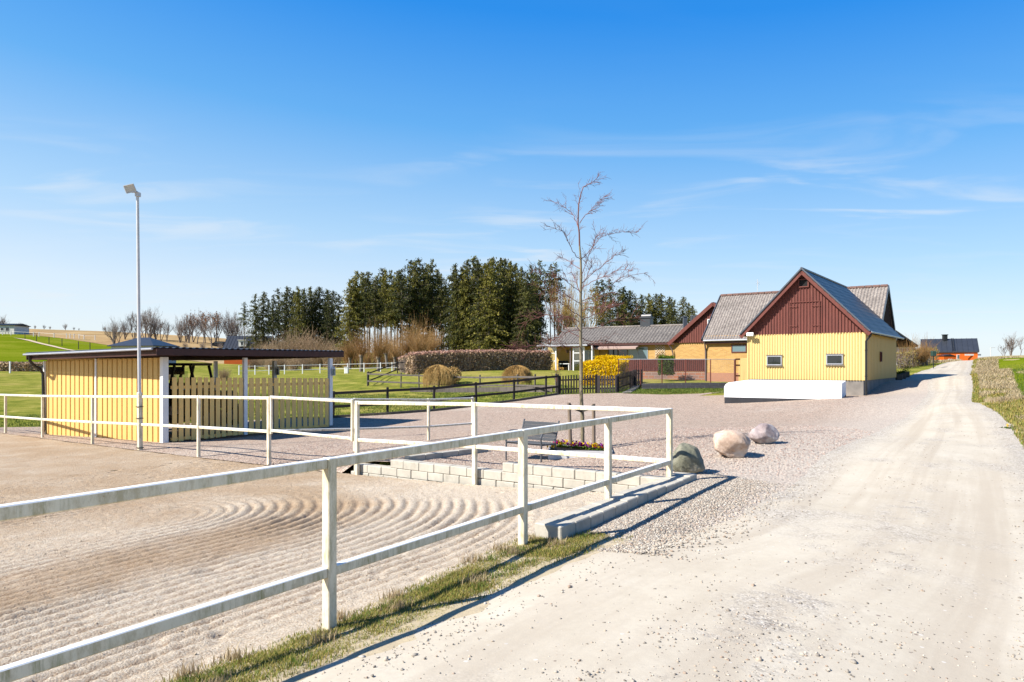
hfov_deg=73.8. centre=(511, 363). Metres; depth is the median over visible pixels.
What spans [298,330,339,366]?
twiggy shrub
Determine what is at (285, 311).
spruce tree
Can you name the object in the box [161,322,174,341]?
bare tree
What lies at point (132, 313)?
bare tree
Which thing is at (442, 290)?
slender spruce
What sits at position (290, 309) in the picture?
spruce tree
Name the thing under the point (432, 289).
slender spruce
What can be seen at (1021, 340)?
bare tree
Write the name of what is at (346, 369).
white feed box
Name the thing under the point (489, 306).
spruce tree
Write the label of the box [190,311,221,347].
bare tree
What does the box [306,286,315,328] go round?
spruce tree
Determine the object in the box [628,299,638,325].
spruce tree
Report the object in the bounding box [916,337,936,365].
pollard willow
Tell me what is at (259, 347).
twiggy shrub
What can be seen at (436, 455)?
edging stones
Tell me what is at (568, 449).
steel planter
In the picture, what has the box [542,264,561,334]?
pine tree
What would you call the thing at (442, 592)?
verge grass
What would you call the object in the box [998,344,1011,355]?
bare tree
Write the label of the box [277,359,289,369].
twiggy shrub
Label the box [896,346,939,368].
beech hedge
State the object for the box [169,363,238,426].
tractor
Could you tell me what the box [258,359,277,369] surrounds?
twiggy shrub
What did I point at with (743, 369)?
yellow screen wall
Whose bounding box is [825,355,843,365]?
window
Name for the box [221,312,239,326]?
bare tree
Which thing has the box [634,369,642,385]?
picket fence
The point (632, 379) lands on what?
garden gate
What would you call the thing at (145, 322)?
bare tree
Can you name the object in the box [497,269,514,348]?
spruce tree
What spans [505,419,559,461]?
garden bench
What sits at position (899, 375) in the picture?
planter box
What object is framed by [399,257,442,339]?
spruce tree
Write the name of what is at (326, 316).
spruce tree
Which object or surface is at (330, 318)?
spruce tree
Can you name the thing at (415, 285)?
slender spruce
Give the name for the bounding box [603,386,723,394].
strip grass
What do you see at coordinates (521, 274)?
spruce tree
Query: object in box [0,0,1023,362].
sky
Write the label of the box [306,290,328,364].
spruce tree
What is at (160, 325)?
bare tree
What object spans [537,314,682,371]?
long house
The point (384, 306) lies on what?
slender spruce
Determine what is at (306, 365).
twiggy shrub
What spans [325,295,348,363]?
spruce tree
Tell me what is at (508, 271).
spruce tree
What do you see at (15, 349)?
green field
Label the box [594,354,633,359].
forsythia hedge
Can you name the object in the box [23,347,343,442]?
vehicle shed
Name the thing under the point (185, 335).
bare tree
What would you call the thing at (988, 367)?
dry bank grass
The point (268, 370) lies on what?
white paddock fence
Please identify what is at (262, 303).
spruce tree
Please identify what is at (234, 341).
dormer house
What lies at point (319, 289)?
spruce tree
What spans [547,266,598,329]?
golden birch
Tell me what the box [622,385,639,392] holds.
garden path
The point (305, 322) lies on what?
spruce tree
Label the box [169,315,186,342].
bare tree
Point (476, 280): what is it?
spruce tree
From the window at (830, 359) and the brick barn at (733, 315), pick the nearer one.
the window at (830, 359)
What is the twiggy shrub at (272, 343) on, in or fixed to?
on the ground at (21, 382)
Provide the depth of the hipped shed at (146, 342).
95.41 m
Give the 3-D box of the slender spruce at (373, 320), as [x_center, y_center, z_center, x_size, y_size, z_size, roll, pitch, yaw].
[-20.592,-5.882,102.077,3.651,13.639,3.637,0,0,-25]
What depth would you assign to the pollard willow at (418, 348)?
77.64 m
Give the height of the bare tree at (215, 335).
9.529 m
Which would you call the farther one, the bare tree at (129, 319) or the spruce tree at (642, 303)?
the bare tree at (129, 319)
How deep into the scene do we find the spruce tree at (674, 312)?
112.22 m
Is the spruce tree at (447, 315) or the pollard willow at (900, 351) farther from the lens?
the spruce tree at (447, 315)
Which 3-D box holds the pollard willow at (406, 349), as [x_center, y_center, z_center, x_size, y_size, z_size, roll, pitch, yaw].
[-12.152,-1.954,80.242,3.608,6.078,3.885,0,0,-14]
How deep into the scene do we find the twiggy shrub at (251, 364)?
91.83 m
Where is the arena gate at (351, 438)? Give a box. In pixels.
[270,396,353,440]
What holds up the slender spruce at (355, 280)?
on the ground at (21, 382)
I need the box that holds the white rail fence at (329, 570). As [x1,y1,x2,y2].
[0,394,672,681]
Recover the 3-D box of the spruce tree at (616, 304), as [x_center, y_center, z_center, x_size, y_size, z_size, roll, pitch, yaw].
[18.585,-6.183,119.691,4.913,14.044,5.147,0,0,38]
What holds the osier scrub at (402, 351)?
on the ground at (21, 382)
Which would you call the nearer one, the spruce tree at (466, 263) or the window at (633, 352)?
the window at (633, 352)
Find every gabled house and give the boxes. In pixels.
[667,302,715,358]
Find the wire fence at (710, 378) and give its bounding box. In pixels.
[618,359,735,387]
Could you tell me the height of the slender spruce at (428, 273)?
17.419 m
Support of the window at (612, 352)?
in the long house at (645, 338)
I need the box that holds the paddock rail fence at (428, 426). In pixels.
[275,397,473,450]
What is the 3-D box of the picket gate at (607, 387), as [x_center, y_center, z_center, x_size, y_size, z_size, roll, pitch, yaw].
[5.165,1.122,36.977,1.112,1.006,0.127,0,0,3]
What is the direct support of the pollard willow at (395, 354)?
on the ground at (21, 382)
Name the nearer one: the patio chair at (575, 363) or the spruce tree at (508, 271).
the patio chair at (575, 363)
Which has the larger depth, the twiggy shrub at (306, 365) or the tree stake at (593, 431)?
the twiggy shrub at (306, 365)
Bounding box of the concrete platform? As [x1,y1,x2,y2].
[724,380,845,402]
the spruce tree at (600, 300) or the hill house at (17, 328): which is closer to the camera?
the spruce tree at (600, 300)
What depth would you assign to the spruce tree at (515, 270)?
99.11 m
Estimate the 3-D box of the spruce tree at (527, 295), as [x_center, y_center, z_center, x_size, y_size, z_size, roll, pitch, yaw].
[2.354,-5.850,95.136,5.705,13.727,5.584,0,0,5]
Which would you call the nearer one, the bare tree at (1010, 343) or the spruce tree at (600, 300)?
the bare tree at (1010, 343)
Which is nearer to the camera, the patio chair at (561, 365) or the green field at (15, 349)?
the patio chair at (561, 365)
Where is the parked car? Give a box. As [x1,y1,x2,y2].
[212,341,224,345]
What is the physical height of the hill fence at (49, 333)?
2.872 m
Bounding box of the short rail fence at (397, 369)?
[368,360,449,385]
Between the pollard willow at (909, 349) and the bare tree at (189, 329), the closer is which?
the pollard willow at (909, 349)
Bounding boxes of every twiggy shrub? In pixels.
[212,366,231,380]
[244,341,274,361]
[248,359,262,368]
[253,359,265,366]
[255,337,284,362]
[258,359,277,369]
[268,331,305,363]
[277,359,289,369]
[280,323,327,365]
[284,358,303,369]
[296,358,318,369]
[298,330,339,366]
[320,337,343,366]
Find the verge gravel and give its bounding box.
[570,474,839,562]
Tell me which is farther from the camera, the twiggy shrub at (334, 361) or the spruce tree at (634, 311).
the spruce tree at (634, 311)
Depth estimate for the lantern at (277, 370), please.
25.45 m
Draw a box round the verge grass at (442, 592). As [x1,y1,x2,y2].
[155,530,632,681]
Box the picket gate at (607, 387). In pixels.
[597,375,617,392]
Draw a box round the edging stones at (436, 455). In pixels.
[404,448,487,460]
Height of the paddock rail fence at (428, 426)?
1.441 m
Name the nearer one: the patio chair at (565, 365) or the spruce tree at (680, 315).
the patio chair at (565, 365)
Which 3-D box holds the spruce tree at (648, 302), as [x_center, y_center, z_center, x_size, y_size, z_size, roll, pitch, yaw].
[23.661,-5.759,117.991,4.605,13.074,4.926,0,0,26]
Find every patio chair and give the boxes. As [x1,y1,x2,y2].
[558,361,562,369]
[561,361,567,369]
[572,361,576,369]
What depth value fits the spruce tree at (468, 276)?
98.64 m
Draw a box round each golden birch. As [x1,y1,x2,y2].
[542,278,585,331]
[545,288,564,335]
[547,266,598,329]
[552,280,582,334]
[556,275,599,326]
[568,280,610,326]
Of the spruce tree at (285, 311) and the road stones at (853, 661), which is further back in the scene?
the spruce tree at (285, 311)
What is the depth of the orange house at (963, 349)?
86.82 m
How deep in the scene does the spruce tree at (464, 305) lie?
97.72 m
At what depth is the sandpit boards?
44.96 m
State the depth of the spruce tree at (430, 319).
112.15 m
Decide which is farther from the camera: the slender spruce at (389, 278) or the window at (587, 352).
the slender spruce at (389, 278)
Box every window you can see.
[585,350,593,360]
[608,349,617,355]
[618,349,627,355]
[628,348,637,358]
[638,347,647,358]
[731,344,746,352]
[767,356,781,364]
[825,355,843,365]
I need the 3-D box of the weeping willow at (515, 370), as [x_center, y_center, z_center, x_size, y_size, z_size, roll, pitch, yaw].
[0.338,0.912,46.444,2.267,1.660,2.211,0,0,0]
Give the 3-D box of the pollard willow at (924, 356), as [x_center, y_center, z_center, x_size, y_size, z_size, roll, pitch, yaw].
[34.300,-0.922,56.963,2.381,3.689,2.449,0,0,-8]
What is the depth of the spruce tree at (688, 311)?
116.38 m
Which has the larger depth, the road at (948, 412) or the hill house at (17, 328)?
the hill house at (17, 328)
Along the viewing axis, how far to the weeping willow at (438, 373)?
46.47 m
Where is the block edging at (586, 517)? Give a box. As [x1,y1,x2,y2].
[535,472,696,540]
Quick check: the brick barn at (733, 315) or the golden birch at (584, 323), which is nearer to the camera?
the brick barn at (733, 315)
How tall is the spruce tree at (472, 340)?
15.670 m
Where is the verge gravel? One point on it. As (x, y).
(636, 520)
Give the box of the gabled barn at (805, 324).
[739,267,903,395]
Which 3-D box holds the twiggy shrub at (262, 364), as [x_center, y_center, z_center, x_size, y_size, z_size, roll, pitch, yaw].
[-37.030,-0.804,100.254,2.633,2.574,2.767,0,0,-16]
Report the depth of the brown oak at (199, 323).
175.50 m
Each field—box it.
[0,334,110,361]
[998,357,1023,390]
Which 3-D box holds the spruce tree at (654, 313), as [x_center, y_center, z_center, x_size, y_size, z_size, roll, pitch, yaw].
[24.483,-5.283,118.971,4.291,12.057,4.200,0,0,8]
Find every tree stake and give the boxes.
[567,403,580,447]
[581,404,595,447]
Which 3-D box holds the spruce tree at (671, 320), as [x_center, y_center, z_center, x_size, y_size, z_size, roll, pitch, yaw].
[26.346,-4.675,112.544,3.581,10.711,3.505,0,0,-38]
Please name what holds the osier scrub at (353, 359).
on the ground at (21, 382)
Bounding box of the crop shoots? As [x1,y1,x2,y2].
[999,363,1023,395]
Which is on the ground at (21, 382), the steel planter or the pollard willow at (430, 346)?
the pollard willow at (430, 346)
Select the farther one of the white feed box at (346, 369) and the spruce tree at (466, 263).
the spruce tree at (466, 263)
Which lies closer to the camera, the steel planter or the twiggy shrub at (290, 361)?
the steel planter
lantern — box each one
[276,366,279,374]
[332,366,335,375]
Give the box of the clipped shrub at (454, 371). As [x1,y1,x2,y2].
[448,366,461,383]
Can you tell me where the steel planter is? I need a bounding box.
[548,445,612,459]
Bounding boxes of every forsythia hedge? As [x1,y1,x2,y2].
[583,359,629,385]
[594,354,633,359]
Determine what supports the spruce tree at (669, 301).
on the ground at (21, 382)
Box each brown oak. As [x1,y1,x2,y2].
[181,313,208,343]
[188,313,210,342]
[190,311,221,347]
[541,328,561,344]
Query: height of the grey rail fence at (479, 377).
1.595 m
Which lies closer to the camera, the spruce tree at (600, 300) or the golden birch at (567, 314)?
the golden birch at (567, 314)
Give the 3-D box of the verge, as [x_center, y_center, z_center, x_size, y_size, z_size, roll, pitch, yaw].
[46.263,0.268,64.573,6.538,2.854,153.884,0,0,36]
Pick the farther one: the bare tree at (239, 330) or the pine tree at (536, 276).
the bare tree at (239, 330)
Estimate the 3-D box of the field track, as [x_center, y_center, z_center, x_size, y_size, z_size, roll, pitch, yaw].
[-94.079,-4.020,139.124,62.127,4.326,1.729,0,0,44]
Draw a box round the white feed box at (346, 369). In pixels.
[344,367,348,372]
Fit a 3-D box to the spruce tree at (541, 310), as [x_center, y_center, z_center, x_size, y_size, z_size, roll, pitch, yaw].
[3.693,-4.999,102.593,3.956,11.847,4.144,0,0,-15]
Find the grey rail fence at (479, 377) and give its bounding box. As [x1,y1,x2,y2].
[367,372,556,391]
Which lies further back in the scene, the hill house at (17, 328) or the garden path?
the hill house at (17, 328)
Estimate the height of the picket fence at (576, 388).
1.105 m
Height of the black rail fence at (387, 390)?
1.943 m
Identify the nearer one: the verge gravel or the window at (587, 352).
the verge gravel
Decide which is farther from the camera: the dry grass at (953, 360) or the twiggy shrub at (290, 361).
the twiggy shrub at (290, 361)
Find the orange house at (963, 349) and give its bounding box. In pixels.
[920,334,980,360]
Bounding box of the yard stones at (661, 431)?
[256,425,873,475]
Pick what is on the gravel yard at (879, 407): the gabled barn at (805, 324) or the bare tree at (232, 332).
the gabled barn at (805, 324)
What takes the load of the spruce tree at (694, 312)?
on the ground at (21, 382)
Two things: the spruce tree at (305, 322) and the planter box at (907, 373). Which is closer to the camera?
the planter box at (907, 373)
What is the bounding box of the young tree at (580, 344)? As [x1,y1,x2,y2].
[501,171,655,446]
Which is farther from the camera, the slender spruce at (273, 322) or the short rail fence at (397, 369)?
the slender spruce at (273, 322)
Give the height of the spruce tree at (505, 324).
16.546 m
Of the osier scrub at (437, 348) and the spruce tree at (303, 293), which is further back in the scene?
the spruce tree at (303, 293)
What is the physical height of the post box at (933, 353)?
1.350 m
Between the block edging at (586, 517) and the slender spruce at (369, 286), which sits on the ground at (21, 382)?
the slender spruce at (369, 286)
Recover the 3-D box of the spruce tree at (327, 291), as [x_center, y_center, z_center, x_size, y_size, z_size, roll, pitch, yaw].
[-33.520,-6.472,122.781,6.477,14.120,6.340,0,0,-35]
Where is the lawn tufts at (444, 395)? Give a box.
[0,385,585,426]
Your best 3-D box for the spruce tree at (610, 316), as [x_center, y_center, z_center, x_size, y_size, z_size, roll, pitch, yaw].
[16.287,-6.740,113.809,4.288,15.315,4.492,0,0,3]
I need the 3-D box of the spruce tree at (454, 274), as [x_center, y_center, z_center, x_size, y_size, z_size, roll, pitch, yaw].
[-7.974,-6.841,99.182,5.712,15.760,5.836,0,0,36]
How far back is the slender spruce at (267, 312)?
121.77 m
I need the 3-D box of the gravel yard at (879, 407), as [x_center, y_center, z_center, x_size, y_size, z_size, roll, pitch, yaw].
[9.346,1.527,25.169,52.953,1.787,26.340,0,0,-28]
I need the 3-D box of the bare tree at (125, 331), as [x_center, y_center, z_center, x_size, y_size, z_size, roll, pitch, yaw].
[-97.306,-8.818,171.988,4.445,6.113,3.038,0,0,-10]
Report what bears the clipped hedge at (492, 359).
on the ground at (21, 382)
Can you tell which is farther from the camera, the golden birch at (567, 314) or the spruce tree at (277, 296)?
the spruce tree at (277, 296)
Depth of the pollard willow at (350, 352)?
91.87 m
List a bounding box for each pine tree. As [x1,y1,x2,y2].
[235,302,252,347]
[531,260,554,317]
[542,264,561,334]
[543,262,567,339]
[583,280,607,326]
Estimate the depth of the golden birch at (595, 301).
105.61 m
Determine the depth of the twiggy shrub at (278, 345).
104.34 m
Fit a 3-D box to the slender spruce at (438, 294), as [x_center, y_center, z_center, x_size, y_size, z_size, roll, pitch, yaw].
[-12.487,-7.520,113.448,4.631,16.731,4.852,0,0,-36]
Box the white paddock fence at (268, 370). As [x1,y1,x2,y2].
[238,362,396,374]
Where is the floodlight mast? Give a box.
[123,183,143,449]
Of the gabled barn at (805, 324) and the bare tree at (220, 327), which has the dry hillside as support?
the bare tree at (220, 327)
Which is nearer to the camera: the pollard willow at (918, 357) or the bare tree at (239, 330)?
the pollard willow at (918, 357)
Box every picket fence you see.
[559,374,597,393]
[617,371,629,392]
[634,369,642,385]
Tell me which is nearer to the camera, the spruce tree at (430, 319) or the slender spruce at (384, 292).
the slender spruce at (384, 292)
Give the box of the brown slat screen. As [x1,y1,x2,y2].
[616,359,704,371]
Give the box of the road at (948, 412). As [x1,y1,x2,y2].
[300,357,1023,681]
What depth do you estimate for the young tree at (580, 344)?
13.37 m
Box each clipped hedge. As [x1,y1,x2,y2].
[397,354,419,373]
[405,348,552,374]
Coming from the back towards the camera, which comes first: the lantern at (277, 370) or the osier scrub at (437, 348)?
the osier scrub at (437, 348)
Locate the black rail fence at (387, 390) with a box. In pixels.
[333,374,558,414]
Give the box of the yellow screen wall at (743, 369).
[739,358,748,380]
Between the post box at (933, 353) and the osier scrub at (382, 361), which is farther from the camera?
the osier scrub at (382, 361)
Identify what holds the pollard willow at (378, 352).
on the ground at (21, 382)
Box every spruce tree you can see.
[244,294,267,348]
[249,291,275,348]
[266,288,284,345]
[268,286,297,348]
[278,291,301,348]
[284,293,314,349]
[285,286,310,348]
[293,288,320,344]
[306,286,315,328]
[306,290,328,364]
[307,287,336,341]
[316,291,344,348]
[317,289,336,344]
[320,295,335,342]
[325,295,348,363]
[334,279,364,359]
[338,288,368,357]
[390,259,426,341]
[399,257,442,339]
[421,274,445,355]
[434,275,455,349]
[439,263,470,350]
[442,267,473,349]
[448,274,477,355]
[449,256,486,363]
[451,259,471,316]
[459,259,494,349]
[460,263,504,349]
[467,259,512,366]
[471,256,515,355]
[495,257,512,344]
[496,258,508,329]
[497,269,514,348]
[500,261,520,357]
[500,263,537,349]
[507,266,535,356]
[509,273,546,365]
[519,281,547,348]
[531,291,549,349]
[590,278,612,325]
[598,278,621,326]
[610,286,638,325]
[611,289,620,325]
[614,294,632,325]
[624,290,639,325]
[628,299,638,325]
[631,295,649,324]
[642,293,656,324]
[646,299,659,324]
[649,294,664,324]
[652,293,668,324]
[659,297,677,323]
[665,300,682,323]
[666,303,675,323]
[676,297,689,323]
[684,302,692,323]
[689,305,697,318]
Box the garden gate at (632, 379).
[630,370,633,386]
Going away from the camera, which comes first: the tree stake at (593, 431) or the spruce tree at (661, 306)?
the tree stake at (593, 431)
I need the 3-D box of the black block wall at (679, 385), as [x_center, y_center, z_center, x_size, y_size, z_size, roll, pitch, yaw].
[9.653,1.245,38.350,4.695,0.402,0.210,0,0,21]
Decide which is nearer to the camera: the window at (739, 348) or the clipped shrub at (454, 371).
the window at (739, 348)
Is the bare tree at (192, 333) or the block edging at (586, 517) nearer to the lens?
the block edging at (586, 517)
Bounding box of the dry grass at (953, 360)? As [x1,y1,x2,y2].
[928,355,1019,362]
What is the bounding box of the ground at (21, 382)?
[0,334,945,535]
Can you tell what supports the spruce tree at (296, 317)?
on the ground at (21, 382)
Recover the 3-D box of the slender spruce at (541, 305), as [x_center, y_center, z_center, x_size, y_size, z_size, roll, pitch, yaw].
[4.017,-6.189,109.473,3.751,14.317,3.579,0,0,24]
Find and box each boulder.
[673,443,704,473]
[713,430,750,457]
[748,423,779,443]
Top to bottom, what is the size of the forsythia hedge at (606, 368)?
1.965 m
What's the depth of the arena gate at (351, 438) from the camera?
13.52 m
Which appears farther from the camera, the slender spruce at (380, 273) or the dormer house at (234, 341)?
the dormer house at (234, 341)
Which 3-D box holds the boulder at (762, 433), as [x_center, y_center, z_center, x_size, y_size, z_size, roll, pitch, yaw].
[4.680,1.314,12.701,0.582,0.420,0.406,0,0,0]
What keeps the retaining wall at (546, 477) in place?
on the gravel yard at (879, 407)
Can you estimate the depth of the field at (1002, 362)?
50.29 m
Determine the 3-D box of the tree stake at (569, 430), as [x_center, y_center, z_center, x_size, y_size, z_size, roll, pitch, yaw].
[1.230,1.264,13.258,0.346,1.021,0.088,0,0,-29]
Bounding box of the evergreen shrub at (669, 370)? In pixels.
[657,354,674,375]
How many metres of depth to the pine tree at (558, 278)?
112.75 m
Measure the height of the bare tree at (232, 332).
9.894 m
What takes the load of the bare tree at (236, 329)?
on the dry hillside
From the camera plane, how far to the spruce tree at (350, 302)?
102.71 m
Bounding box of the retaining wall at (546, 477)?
[351,459,663,492]
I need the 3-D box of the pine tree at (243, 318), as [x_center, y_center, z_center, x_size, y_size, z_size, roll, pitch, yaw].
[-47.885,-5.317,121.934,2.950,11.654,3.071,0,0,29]
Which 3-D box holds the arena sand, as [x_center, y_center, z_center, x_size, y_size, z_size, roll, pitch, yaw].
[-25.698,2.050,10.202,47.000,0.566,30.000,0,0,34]
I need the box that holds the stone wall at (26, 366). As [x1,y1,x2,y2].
[0,361,42,371]
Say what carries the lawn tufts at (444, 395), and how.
on the ground at (21, 382)
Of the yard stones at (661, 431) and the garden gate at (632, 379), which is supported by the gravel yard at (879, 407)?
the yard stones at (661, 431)
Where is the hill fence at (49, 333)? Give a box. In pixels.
[2,330,86,337]
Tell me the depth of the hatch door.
33.17 m
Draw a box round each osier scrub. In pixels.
[335,340,359,367]
[355,346,380,367]
[365,332,396,367]
[384,315,443,366]
[399,327,446,350]
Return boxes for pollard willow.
[338,327,361,367]
[344,321,378,371]
[360,319,396,371]
[370,331,393,368]
[383,330,405,369]
[395,326,420,354]
[398,313,435,351]
[421,316,446,355]
[896,339,911,367]
[898,337,922,364]
[901,339,928,366]
[910,334,940,365]
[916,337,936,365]
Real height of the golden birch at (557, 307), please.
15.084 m
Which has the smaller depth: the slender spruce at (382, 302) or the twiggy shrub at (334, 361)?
the twiggy shrub at (334, 361)
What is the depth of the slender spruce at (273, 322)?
114.06 m
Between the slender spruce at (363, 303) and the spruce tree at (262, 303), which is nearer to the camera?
the slender spruce at (363, 303)
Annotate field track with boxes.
[13,337,70,349]
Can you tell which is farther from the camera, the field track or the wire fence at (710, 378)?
the field track
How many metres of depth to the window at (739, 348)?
43.89 m
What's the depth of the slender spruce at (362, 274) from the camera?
112.72 m
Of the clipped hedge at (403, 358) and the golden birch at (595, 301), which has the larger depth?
the golden birch at (595, 301)
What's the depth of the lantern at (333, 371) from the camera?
24.20 m
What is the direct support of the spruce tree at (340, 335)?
on the ground at (21, 382)
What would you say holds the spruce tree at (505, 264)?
on the ground at (21, 382)
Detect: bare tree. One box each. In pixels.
[102,317,122,343]
[119,320,133,339]
[121,316,142,338]
[125,311,144,335]
[135,306,162,337]
[141,306,164,337]
[147,318,159,338]
[150,317,168,340]
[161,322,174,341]
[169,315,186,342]
[179,316,195,341]
[181,316,199,341]
[184,314,198,342]
[208,312,234,337]
[209,312,226,340]
[211,314,230,340]
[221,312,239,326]
[221,312,239,335]
[222,314,250,335]
[228,321,248,335]
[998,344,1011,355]
[1002,332,1020,355]
[1016,335,1023,354]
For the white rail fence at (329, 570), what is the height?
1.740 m
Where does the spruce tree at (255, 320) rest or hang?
on the ground at (21, 382)
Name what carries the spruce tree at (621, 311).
on the ground at (21, 382)
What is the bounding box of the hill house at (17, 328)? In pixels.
[0,323,30,333]
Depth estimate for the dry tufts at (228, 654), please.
4.67 m
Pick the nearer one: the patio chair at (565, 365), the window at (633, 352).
the window at (633, 352)
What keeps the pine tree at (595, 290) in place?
on the ground at (21, 382)
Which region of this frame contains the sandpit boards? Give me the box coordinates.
[410,387,552,392]
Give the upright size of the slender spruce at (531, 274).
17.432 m
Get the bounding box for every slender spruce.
[261,299,275,347]
[266,295,282,348]
[342,270,370,366]
[351,277,376,342]
[354,273,370,339]
[359,271,384,355]
[362,279,385,366]
[369,275,383,337]
[373,268,389,341]
[374,269,395,334]
[379,270,412,353]
[380,270,398,340]
[381,277,399,346]
[384,269,414,338]
[400,261,427,330]
[419,263,439,332]
[422,259,445,344]
[430,269,445,332]
[431,273,450,347]
[527,264,539,292]
[532,281,548,330]
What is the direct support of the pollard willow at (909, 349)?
on the ground at (21, 382)
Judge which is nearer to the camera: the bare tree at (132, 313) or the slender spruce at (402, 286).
the slender spruce at (402, 286)
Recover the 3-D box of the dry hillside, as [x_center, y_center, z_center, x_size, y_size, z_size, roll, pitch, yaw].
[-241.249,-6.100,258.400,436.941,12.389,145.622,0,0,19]
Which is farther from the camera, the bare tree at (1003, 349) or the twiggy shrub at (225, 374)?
the bare tree at (1003, 349)
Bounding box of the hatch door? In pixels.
[789,300,819,333]
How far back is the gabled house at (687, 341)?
52.02 m
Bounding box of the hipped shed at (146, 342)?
[107,337,179,362]
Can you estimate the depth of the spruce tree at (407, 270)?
112.30 m
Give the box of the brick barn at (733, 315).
[701,284,896,381]
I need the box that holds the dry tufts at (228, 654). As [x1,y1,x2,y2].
[159,531,568,681]
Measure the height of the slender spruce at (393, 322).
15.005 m
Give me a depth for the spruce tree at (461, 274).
98.89 m
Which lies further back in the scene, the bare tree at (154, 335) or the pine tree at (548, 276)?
the bare tree at (154, 335)
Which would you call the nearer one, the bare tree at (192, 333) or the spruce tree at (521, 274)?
the spruce tree at (521, 274)
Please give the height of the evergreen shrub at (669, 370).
1.511 m
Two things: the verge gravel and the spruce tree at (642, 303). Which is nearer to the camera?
the verge gravel
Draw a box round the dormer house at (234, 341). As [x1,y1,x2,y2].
[222,336,275,363]
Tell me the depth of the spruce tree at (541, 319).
96.58 m
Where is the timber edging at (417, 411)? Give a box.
[333,393,558,417]
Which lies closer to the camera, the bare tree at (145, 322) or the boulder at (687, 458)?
the boulder at (687, 458)
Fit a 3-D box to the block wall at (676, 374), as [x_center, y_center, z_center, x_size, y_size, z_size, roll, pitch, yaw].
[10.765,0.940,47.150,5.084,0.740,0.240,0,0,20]
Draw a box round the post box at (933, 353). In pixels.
[931,351,935,367]
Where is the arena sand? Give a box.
[0,433,614,681]
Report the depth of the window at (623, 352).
60.20 m
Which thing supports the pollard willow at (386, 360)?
on the ground at (21, 382)
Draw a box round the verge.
[971,355,1023,443]
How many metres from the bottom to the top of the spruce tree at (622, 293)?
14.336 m
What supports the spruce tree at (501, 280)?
on the ground at (21, 382)
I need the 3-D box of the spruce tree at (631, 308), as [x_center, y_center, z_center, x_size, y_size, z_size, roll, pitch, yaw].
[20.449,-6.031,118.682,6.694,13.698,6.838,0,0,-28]
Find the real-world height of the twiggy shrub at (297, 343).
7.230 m
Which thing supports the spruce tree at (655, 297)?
on the ground at (21, 382)
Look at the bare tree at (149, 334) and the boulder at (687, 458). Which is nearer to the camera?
the boulder at (687, 458)
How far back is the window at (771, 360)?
33.98 m
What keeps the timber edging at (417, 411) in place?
on the ground at (21, 382)
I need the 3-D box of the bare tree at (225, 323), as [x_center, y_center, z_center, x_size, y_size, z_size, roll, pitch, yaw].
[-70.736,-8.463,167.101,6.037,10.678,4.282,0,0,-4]
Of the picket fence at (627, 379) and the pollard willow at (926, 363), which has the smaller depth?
the picket fence at (627, 379)
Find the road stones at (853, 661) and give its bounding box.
[302,420,1023,681]
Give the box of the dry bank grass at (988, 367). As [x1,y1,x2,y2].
[973,356,1023,418]
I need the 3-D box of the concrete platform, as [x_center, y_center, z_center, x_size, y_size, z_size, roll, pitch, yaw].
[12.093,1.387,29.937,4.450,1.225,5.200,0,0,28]
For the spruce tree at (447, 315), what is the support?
on the ground at (21, 382)
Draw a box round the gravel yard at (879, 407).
[0,373,928,538]
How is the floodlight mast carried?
on the gravel yard at (879, 407)
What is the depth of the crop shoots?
30.59 m
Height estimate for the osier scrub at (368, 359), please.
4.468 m
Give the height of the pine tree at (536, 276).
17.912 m
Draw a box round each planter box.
[895,370,902,379]
[901,364,910,377]
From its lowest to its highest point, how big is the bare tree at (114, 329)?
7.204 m
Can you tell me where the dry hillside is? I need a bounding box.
[22,329,225,363]
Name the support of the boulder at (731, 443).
on the gravel yard at (879, 407)
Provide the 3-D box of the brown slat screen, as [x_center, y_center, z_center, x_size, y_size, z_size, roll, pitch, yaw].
[10.278,0.120,47.548,6.145,0.899,0.124,0,0,19]
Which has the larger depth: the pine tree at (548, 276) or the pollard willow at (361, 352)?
the pine tree at (548, 276)
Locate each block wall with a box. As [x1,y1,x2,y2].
[637,372,704,379]
[642,383,726,388]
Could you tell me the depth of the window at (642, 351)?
59.23 m
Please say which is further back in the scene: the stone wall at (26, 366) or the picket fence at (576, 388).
the stone wall at (26, 366)
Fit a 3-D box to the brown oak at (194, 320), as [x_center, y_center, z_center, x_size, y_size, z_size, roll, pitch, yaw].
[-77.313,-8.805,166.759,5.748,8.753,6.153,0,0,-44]
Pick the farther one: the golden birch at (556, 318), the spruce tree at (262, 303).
the spruce tree at (262, 303)

